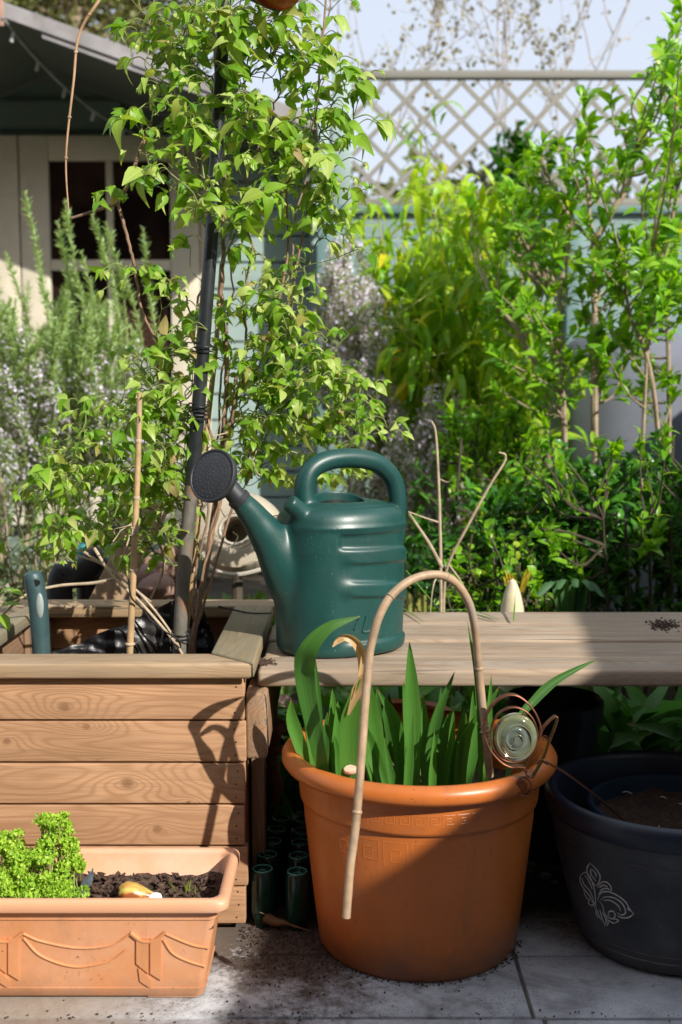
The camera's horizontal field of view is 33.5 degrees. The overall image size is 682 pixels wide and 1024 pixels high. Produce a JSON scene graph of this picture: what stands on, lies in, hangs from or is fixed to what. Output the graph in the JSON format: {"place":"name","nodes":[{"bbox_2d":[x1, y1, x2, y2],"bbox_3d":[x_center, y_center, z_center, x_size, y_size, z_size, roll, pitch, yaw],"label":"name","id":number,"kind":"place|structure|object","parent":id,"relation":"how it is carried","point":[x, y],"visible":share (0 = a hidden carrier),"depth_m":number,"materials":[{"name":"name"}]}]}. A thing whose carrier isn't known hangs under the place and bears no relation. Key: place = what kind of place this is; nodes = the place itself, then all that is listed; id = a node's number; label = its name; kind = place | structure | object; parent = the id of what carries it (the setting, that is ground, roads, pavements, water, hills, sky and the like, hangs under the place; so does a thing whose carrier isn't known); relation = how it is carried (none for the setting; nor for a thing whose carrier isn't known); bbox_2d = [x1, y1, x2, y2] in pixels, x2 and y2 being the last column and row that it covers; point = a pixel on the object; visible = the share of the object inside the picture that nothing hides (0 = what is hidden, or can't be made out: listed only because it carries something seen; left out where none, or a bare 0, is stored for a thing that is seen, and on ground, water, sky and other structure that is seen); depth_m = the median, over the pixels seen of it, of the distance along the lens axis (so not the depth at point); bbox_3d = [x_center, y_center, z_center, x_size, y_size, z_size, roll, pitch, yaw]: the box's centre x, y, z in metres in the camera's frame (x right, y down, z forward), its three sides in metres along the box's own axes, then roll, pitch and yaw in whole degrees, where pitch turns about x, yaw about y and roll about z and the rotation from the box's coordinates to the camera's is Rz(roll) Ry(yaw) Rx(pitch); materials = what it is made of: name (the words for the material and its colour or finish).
{"place":"outdoors","nodes":[
{"label":"outdoors","id":0,"kind":"place"},
{"bbox_2d":[0,872,681,1023],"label":"patio","id":1,"kind":"structure","parent":0,"point":[560,988],"depth_m":1.56,"materials":[{"name":"grey concrete"}]},
{"bbox_2d":[0,847,239,996],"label":"plastic trough","id":2,"kind":"object","parent":1,"relation":"on","point":[103,939],"visible":0.74,"depth_m":1.53,"materials":[{"name":"plastic"}]},
{"bbox_2d":[0,811,89,897],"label":"parsley","id":3,"kind":"object","parent":2,"relation":"on","point":[57,881],"visible":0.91,"depth_m":1.56,"materials":[{"name":"green plant"}]},
{"bbox_2d":[77,868,92,896],"bbox_3d":[-0.361,0.523,1.594,0.027,0.048,0.009,-1,6,-10],"label":"slate chip","id":4,"kind":"object","parent":2,"relation":"in","point":[88,880],"visible":0.47,"depth_m":1.59,"materials":[{"name":"grey stone"}]},
{"bbox_2d":[118,881,153,897],"bbox_3d":[-0.280,0.530,1.575,0.058,0.033,0.033,0,5,0],"label":"onion bulb","id":5,"kind":"object","parent":2,"relation":"in","point":[128,889],"visible":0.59,"depth_m":1.56,"materials":[{"name":"yellow food"}]},
{"bbox_2d":[149,892,161,897],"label":"white pebble","id":6,"kind":"object","parent":2,"relation":"in","point":[155,895],"visible":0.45,"depth_m":1.57,"materials":[{"name":"stone"}]},
{"bbox_2d":[169,880,195,897],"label":"grass seedlings","id":7,"kind":"object","parent":2,"relation":"in","point":[187,887],"depth_m":1.59,"materials":[{"name":"green plant"}]},
{"bbox_2d":[0,595,274,924],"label":"wooden planter","id":8,"kind":"object","parent":1,"relation":"on","point":[106,740],"visible":0.78,"depth_m":1.72,"materials":[{"name":"brown wood"}]},
{"bbox_2d":[24,571,49,653],"bbox_3d":[-0.502,0.247,1.890,0.054,0.301,0.035,3,6,28],"label":"hand trowel","id":9,"kind":"object","parent":8,"relation":"in","point":[35,588],"visible":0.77,"depth_m":1.87,"materials":[{"name":"teal plastic"}]},
{"bbox_2d":[2,495,182,653],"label":"dry stalks","id":10,"kind":"object","parent":8,"relation":"on","point":[111,572],"visible":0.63,"depth_m":1.97,"materials":[{"name":"beige plant"}]},
{"bbox_2d":[127,578,189,645],"bbox_3d":[-0.307,0.170,1.922,0.104,0.119,0.029,0,5,0],"label":"dry stalk","id":11,"kind":"object","parent":10,"relation":"hanging from","point":[157,625],"visible":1,"depth_m":1.93,"materials":[{"name":"brown plant"}]},
{"bbox_2d":[113,392,141,653],"bbox_3d":[-0.357,0.045,1.908,0.052,0.490,0.029,0,5,0],"label":"bamboo cane","id":12,"kind":"object","parent":8,"relation":"in","point":[134,532],"visible":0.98,"depth_m":1.91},
{"bbox_2d":[165,0,231,653],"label":"plant support pole","id":13,"kind":"object","parent":8,"relation":"on","point":[202,347],"visible":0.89,"depth_m":1.91,"materials":[{"name":"black paint"}]},
{"bbox_2d":[0,0,413,653],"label":"clematis","id":14,"kind":"object","parent":13,"relation":"attached to","point":[298,142],"visible":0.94,"depth_m":1.91,"materials":[{"name":"green plant"}]},
{"bbox_2d":[251,0,298,10],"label":"red bird dish","id":15,"kind":"object","parent":13,"relation":"attached to","point":[276,5],"visible":0.99,"depth_m":1.78,"materials":[{"name":"ceramic"}]},
{"bbox_2d":[186,264,219,647],"bbox_3d":[-0.258,-0.067,2.030,0.098,0.741,0.038,-2,6,-22],"label":"bamboo cane","id":16,"kind":"object","parent":8,"relation":"in","point":[200,503],"visible":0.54,"depth_m":2.04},
{"bbox_2d":[218,605,271,613],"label":"fallen stalk","id":17,"kind":"object","parent":8,"relation":"on","point":[223,607],"visible":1,"depth_m":2.06,"materials":[{"name":"black plant"}]},
{"bbox_2d":[251,864,273,927],"bbox_3d":[-0.121,0.596,1.759,0.036,0.091,0.036,0,5,0],"label":"glass bottle","id":18,"kind":"object","parent":1,"relation":"on","point":[262,888],"visible":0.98,"depth_m":1.74,"materials":[{"name":"teal glass"}]},
{"bbox_2d":[256,850,278,909],"bbox_3d":[-0.117,0.590,1.815,0.036,0.091,0.036,-3,6,-28],"label":"glass bottle","id":19,"kind":"object","parent":1,"relation":"on","point":[270,857],"visible":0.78,"depth_m":1.80,"materials":[{"name":"teal glass"}]},
{"bbox_2d":[266,837,282,894],"bbox_3d":[-0.114,0.585,1.870,0.036,0.091,0.036,4,6,33],"label":"glass bottle","id":20,"kind":"object","parent":1,"relation":"on","point":[274,844],"visible":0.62,"depth_m":1.86,"materials":[{"name":"teal glass"}]},
{"bbox_2d":[267,825,286,881],"bbox_3d":[-0.109,0.580,1.923,0.036,0.091,0.036,0,5,4],"label":"glass bottle","id":21,"kind":"object","parent":1,"relation":"on","point":[279,831],"visible":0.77,"depth_m":1.91,"materials":[{"name":"teal glass"}]},
{"bbox_2d":[270,814,290,856],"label":"glass bottle","id":22,"kind":"object","parent":1,"relation":"on","point":[283,820],"visible":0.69,"depth_m":1.96,"materials":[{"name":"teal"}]},
{"bbox_2d":[260,912,310,931],"bbox_3d":[-0.093,0.626,1.739,0.089,0.029,0.036,3,6,31],"label":"shrivelled bulb","id":23,"kind":"object","parent":1,"relation":"on","point":[270,920],"visible":1,"depth_m":1.74,"materials":[{"name":"brown plant"}]},
{"bbox_2d":[286,866,308,930],"bbox_3d":[-0.067,0.597,1.749,0.036,0.091,0.036,4,7,37],"label":"glass bottle","id":24,"kind":"object","parent":1,"relation":"on","point":[297,896],"visible":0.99,"depth_m":1.74,"materials":[{"name":"teal glass"}]},
{"bbox_2d":[287,851,309,898],"bbox_3d":[-0.068,0.591,1.810,0.036,0.091,0.036,1,6,8],"label":"glass bottle","id":25,"kind":"object","parent":1,"relation":"on","point":[298,858],"visible":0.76,"depth_m":1.80,"materials":[{"name":"teal glass"}]},
{"bbox_2d":[293,816,305,828],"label":"glass bottle","id":26,"kind":"object","parent":1,"relation":"on","point":[298,821],"visible":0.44,"depth_m":1.95,"materials":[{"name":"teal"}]},
{"bbox_2d":[289,838,310,886],"bbox_3d":[-0.067,0.586,1.865,0.036,0.091,0.036,-2,6,-20],"label":"glass bottle","id":27,"kind":"object","parent":1,"relation":"on","point":[298,844],"visible":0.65,"depth_m":1.85,"materials":[{"name":"teal glass"}]},
{"bbox_2d":[292,827,311,874],"bbox_3d":[-0.065,0.581,1.914,0.036,0.091,0.036,5,7,41],"label":"glass bottle","id":28,"kind":"object","parent":1,"relation":"on","point":[299,832],"visible":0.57,"depth_m":1.90,"materials":[{"name":"teal glass"}]},
{"bbox_2d":[7,877,678,1023],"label":"spilt soil","id":29,"kind":"structure","parent":1,"relation":"on","point":[312,941],"depth_m":1.67,"materials":[{"name":"black soil"}]},
{"bbox_2d":[282,709,556,981],"bbox_3d":[0.117,0.496,1.717,0.410,0.298,0.410,0,5,0],"label":"terracotta pot","id":30,"kind":"object","parent":1,"relation":"on","point":[439,881],"visible":0.83,"depth_m":1.57,"materials":[{"name":"ceramic"}]},
{"bbox_2d":[342,570,493,918],"bbox_3d":[0.106,0.294,1.517,0.273,0.435,0.037,-4,7,-35],"label":"cane hoop","id":31,"kind":"object","parent":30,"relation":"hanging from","point":[403,584],"visible":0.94,"depth_m":1.47,"materials":[{"name":"beige wood"}]},
{"bbox_2d":[286,616,595,785],"bbox_3d":[0.111,0.274,1.697,0.468,0.305,0.273,-3,6,-29],"label":"iris plant","id":32,"kind":"object","parent":30,"relation":"on","point":[413,746],"visible":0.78,"depth_m":1.63,"materials":[{"name":"green plant"}]},
{"bbox_2d":[246,612,681,867],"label":"slatted bench","id":33,"kind":"object","parent":1,"relation":"on","point":[542,648],"visible":0.72,"depth_m":1.82,"materials":[{"name":"brown wood"}]},
{"bbox_2d":[190,448,406,658],"bbox_3d":[-0.044,0.063,1.843,0.367,0.335,0.180,-5,7,-41],"label":"watering can","id":34,"kind":"object","parent":33,"relation":"on","point":[325,557],"visible":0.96,"depth_m":1.80,"materials":[{"name":"plastic"}]},
{"bbox_2d":[511,869,607,1023],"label":"patio joint bed","id":35,"kind":"object","parent":1,"relation":"attached to","point":[515,959],"depth_m":1.67,"materials":[{"name":"grey concrete"}]},
{"bbox_2d":[544,750,681,974],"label":"dark glazed pot","id":36,"kind":"object","parent":1,"relation":"on","point":[623,880],"visible":0.96,"depth_m":1.60,"materials":[{"name":"ceramic"}]},
{"bbox_2d":[587,774,681,829],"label":"soil","id":37,"kind":"structure","parent":36,"relation":"in","point":[654,800],"depth_m":1.78,"materials":[{"name":"brown soil"}]},
{"bbox_2d":[483,693,626,821],"bbox_3d":[0.319,0.367,1.577,0.262,0.251,0.048,-2,6,-20],"label":"snail ornament","id":38,"kind":"object","parent":37,"relation":"in","point":[516,737],"visible":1,"depth_m":1.53,"materials":[{"name":"orange metal"}]},
{"bbox_2d":[10,0,681,201],"label":"sky","id":39,"kind":"structure","parent":0,"point":[375,18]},
{"bbox_2d":[196,568,680,868],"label":"ground","id":40,"kind":"structure","parent":0,"point":[221,584],"depth_m":5.19,"materials":[{"name":"soil"}]},
{"bbox_2d":[0,443,79,607],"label":"sage plant","id":41,"kind":"object","parent":40,"relation":"on","point":[6,567],"visible":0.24,"depth_m":2.85,"materials":[{"name":"green plant"}]},
{"bbox_2d":[76,542,103,599],"bbox_3d":[-0.569,0.306,2.591,0.064,0.510,0.064,0,5,0],"label":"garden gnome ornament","id":42,"kind":"object","parent":40,"relation":"on","point":[84,592],"visible":0.1,"depth_m":2.55,"materials":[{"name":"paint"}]},
{"bbox_2d":[0,190,184,607],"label":"rosemary bush","id":43,"kind":"object","parent":40,"relation":"on","point":[29,391],"visible":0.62,"depth_m":3.40,"materials":[{"name":"green plant"}]},
{"bbox_2d":[89,482,171,599],"bbox_3d":[-0.522,0.268,2.311,0.409,0.668,0.055,-3,6,-29],"label":"leaning timber","id":44,"kind":"object","parent":40,"relation":"on","point":[112,590],"depth_m":2.32,"materials":[{"name":"brown wood"}]},
{"bbox_2d":[4,0,259,91],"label":"evergreen tree","id":45,"kind":"object","parent":40,"relation":"on","point":[74,13],"visible":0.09,"depth_m":8.44,"materials":[{"name":"green plant"}]},
{"bbox_2d":[125,587,140,599],"bbox_3d":[-0.443,0.363,2.545,0.089,0.434,0.084,0,5,0],"label":"stacked cobble","id":46,"kind":"object","parent":40,"relation":"on","point":[137,595],"visible":0.04,"depth_m":2.50,"materials":[{"name":"stone"}]},
{"bbox_2d":[136,564,158,599],"bbox_3d":[-0.424,0.344,2.485,0.080,0.466,0.073,0,5,0],"label":"stacked cobble","id":47,"kind":"object","parent":40,"relation":"on","point":[141,575],"visible":0.15,"depth_m":2.44,"materials":[{"name":"stone"}]},
{"bbox_2d":[143,550,156,563],"bbox_3d":[-0.422,0.339,2.583,0.067,0.507,0.057,0,5,0],"label":"stacked cobble","id":48,"kind":"object","parent":40,"relation":"on","point":[147,558],"visible":0.04,"depth_m":2.54,"materials":[{"name":"beige stone"}]},
{"bbox_2d":[137,572,173,599],"bbox_3d":[-0.397,0.359,2.465,0.092,0.460,0.082,0,5,0],"label":"stacked cobble","id":49,"kind":"object","parent":40,"relation":"on","point":[146,586],"visible":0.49,"depth_m":2.42,"materials":[{"name":"stone"}]},
{"bbox_2d":[0,0,319,579],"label":"summerhouse","id":50,"kind":"structure","parent":40,"relation":"on","point":[34,109],"depth_m":5.36,"materials":[{"name":"green paint"}]},
{"bbox_2d":[0,135,27,524],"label":"door","id":51,"kind":"structure","parent":50,"relation":"in","point":[10,214],"depth_m":5.35,"materials":[{"name":"beige paint"}]},
{"bbox_2d":[1,16,206,164],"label":"light string","id":52,"kind":"object","parent":50,"relation":"attached to","point":[38,62],"visible":0.81,"depth_m":4.87,"materials":[{"name":"black plastic"}]},
{"bbox_2d":[18,135,202,524],"bbox_3d":[-1.091,-0.853,5.418,0.840,1.836,0.040,0,5,0],"label":"door","id":53,"kind":"structure","parent":50,"relation":"in","point":[93,162],"depth_m":5.37,"materials":[{"name":"beige paint"}]},
{"bbox_2d":[156,557,177,599],"bbox_3d":[-0.386,0.341,2.504,0.079,0.487,0.069,0,5,0],"label":"stacked cobble","id":54,"kind":"object","parent":40,"relation":"on","point":[170,570],"visible":0.16,"depth_m":2.46,"materials":[{"name":"stone"}]},
{"bbox_2d":[157,545,178,561],"bbox_3d":[-0.386,0.326,2.564,0.068,0.515,0.061,0,5,0],"label":"stacked cobble","id":55,"kind":"object","parent":40,"relation":"on","point":[175,551],"visible":0.13,"depth_m":2.52,"materials":[{"name":"stone"}]},
{"bbox_2d":[172,577,176,598],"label":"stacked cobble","id":56,"kind":"object","parent":40,"relation":"on","point":[173,595],"visible":0.03,"depth_m":2.48,"materials":[{"name":"grey stone"}]},
{"bbox_2d":[267,806,302,827],"bbox_3d":[-0.111,0.582,2.165,0.080,0.051,0.071,2,6,24],"label":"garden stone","id":57,"kind":"object","parent":40,"relation":"on","point":[297,811],"visible":0.12,"depth_m":2.15,"materials":[{"name":"black stone"}]},
{"bbox_2d":[266,772,304,827],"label":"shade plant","id":58,"kind":"object","parent":40,"relation":"on","point":[290,796],"visible":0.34,"depth_m":2.13,"materials":[{"name":"green plant"}]},
{"bbox_2d":[279,694,294,707],"bbox_3d":[-0.168,0.516,3.004,0.097,0.073,0.084,0,5,0],"label":"cobble stone","id":59,"kind":"object","parent":40,"relation":"on","point":[283,699],"visible":0.2,"depth_m":2.98,"materials":[{"name":"stone"}]},
{"bbox_2d":[3,589,681,747],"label":"ground cover","id":60,"kind":"object","parent":40,"relation":"on","point":[343,690],"visible":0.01,"depth_m":3.18,"materials":[{"name":"green plant"}]},
{"bbox_2d":[47,547,108,599],"bbox_3d":[-0.587,0.319,2.542,0.145,0.493,0.036,0,5,0],"label":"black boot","id":61,"kind":"object","parent":60,"relation":"on","point":[87,570],"visible":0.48,"depth_m":2.51,"materials":[{"name":"rubber"}]},
{"bbox_2d":[199,492,278,599],"bbox_3d":[-0.222,0.261,2.513,0.204,0.614,0.166,0,5,0],"label":"cream urn","id":62,"kind":"object","parent":60,"relation":"on","point":[236,563],"visible":0.51,"depth_m":2.45,"materials":[{"name":"ceramic"}]},
{"bbox_2d":[503,569,531,592],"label":"yellow flower","id":63,"kind":"object","parent":60,"relation":"on","point":[524,581],"visible":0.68,"depth_m":2.41,"materials":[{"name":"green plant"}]},
{"bbox_2d":[536,578,604,611],"bbox_3d":[0.484,0.358,2.439,0.146,0.434,0.069,0,5,0],"label":"strap leaved plant","id":64,"kind":"object","parent":60,"relation":"on","point":[571,596],"visible":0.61,"depth_m":2.45,"materials":[{"name":"green plant"}]},
{"bbox_2d":[266,686,474,777],"bbox_3d":[0.022,0.462,2.346,0.651,0.282,0.358,0,5,0],"label":"shade plant","id":65,"kind":"object","parent":40,"relation":"on","point":[431,693],"visible":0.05,"depth_m":2.32,"materials":[{"name":"green plant"}]},
{"bbox_2d":[302,226,492,554],"bbox_3d":[0.149,-0.239,3.517,0.583,1.320,0.421,4,7,34],"label":"rosemary bush","id":66,"kind":"object","parent":40,"relation":"on","point":[340,295],"visible":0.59,"depth_m":3.48,"materials":[{"name":"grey plant"}]},
{"bbox_2d":[380,699,452,710],"bbox_3d":[0.118,0.491,2.177,0.204,0.218,0.204,0,5,0],"label":"shaded pot","id":67,"kind":"object","parent":40,"relation":"on","point":[397,703],"visible":0.09,"depth_m":2.25,"materials":[{"name":"plastic"}]},
{"bbox_2d":[301,101,587,611],"bbox_3d":[0.372,-0.479,3.890,1.007,1.886,1.191,0,5,0],"label":"bamboo clump","id":68,"kind":"object","parent":40,"relation":"on","point":[434,337],"visible":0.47,"depth_m":3.58,"materials":[{"name":"green plant"}]},
{"bbox_2d":[408,421,506,687],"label":"dead twigs","id":69,"kind":"object","parent":40,"relation":"on","point":[442,585],"visible":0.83,"depth_m":2.34,"materials":[{"name":"beige wood"}]},
{"bbox_2d":[317,205,681,567],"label":"board fence","id":70,"kind":"object","parent":40,"relation":"on","point":[618,218],"visible":0.16,"depth_m":5.15,"materials":[{"name":"paint"}]},
{"bbox_2d":[312,65,681,204],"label":"trellis panel","id":71,"kind":"object","parent":70,"relation":"on","point":[535,76],"visible":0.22,"depth_m":5.11,"materials":[{"name":"grey wood"}]},
{"bbox_2d":[428,487,590,690],"bbox_3d":[0.367,0.262,2.539,0.393,0.647,0.230,0,5,0],"label":"round leaved plant","id":72,"kind":"object","parent":40,"relation":"on","point":[534,585],"visible":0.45,"depth_m":2.50,"materials":[{"name":"green plant"}]},
{"bbox_2d":[498,579,523,707],"bbox_3d":[0.356,0.359,2.375,0.054,0.444,0.054,0,5,0],"label":"pale cone marker","id":73,"kind":"object","parent":40,"relation":"on","point":[509,599],"visible":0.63,"depth_m":2.34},
{"bbox_2d":[488,119,563,285],"bbox_3d":[0.826,-0.708,5.133,0.360,2.083,0.172,0,5,0],"label":"tree","id":74,"kind":"object","parent":40,"relation":"on","point":[516,143],"visible":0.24,"depth_m":5.03,"materials":[{"name":"green plant"}]},
{"bbox_2d":[404,427,681,705],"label":"shrub","id":75,"kind":"object","parent":40,"relation":"on","point":[497,505],"visible":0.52,"depth_m":2.70,"materials":[{"name":"green plant"}]},
{"bbox_2d":[505,686,603,865],"bbox_3d":[0.380,0.470,2.034,0.173,0.286,0.173,0,5,0],"label":"shaded pot","id":76,"kind":"object","parent":40,"relation":"on","point":[577,712],"visible":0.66,"depth_m":1.98,"materials":[{"name":"black plastic"}]},
{"bbox_2d":[432,395,679,700],"bbox_3d":[0.518,0.122,2.932,0.529,0.852,1.042,0,5,0],"label":"leafy shrub","id":77,"kind":"object","parent":40,"relation":"on","point":[518,460],"visible":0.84,"depth_m":2.57,"materials":[{"name":"green plant"}]},
{"bbox_2d":[451,686,681,722],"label":"shade plant","id":78,"kind":"object","parent":40,"relation":"on","point":[663,707],"visible":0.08,"depth_m":2.33,"materials":[{"name":"green plant"}]},
{"bbox_2d":[456,0,681,700],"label":"tall shrub","id":79,"kind":"object","parent":40,"relation":"on","point":[660,280],"visible":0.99,"depth_m":2.98,"materials":[{"name":"green plant"}]},
{"bbox_2d":[492,686,681,752],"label":"shade plant","id":80,"kind":"object","parent":40,"relation":"on","point":[618,730],"visible":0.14,"depth_m":2.29,"materials":[{"name":"green plant"}]},
{"bbox_2d":[549,331,681,611],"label":"garden furniture cover","id":81,"kind":"object","parent":40,"relation":"on","point":[622,419],"visible":0.19,"depth_m":4.06,"materials":[{"name":"grey fabric"}]},
{"bbox_2d":[404,569,517,621],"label":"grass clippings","id":82,"kind":"object","parent":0,"point":[464,609],"depth_m":2.20,"materials":[{"name":"beige plant"}]},
{"bbox_2d":[258,617,679,665],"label":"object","id":83,"kind":"structure","parent":0,"point":[656,624],"depth_m":2.06,"materials":[{"name":"soil"}]},
{"bbox_2d":[351,131,681,198],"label":"hedge","id":84,"kind":"object","parent":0,"point":[388,185],"depth_m":8.55,"materials":[{"name":"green plant"}]}
]}

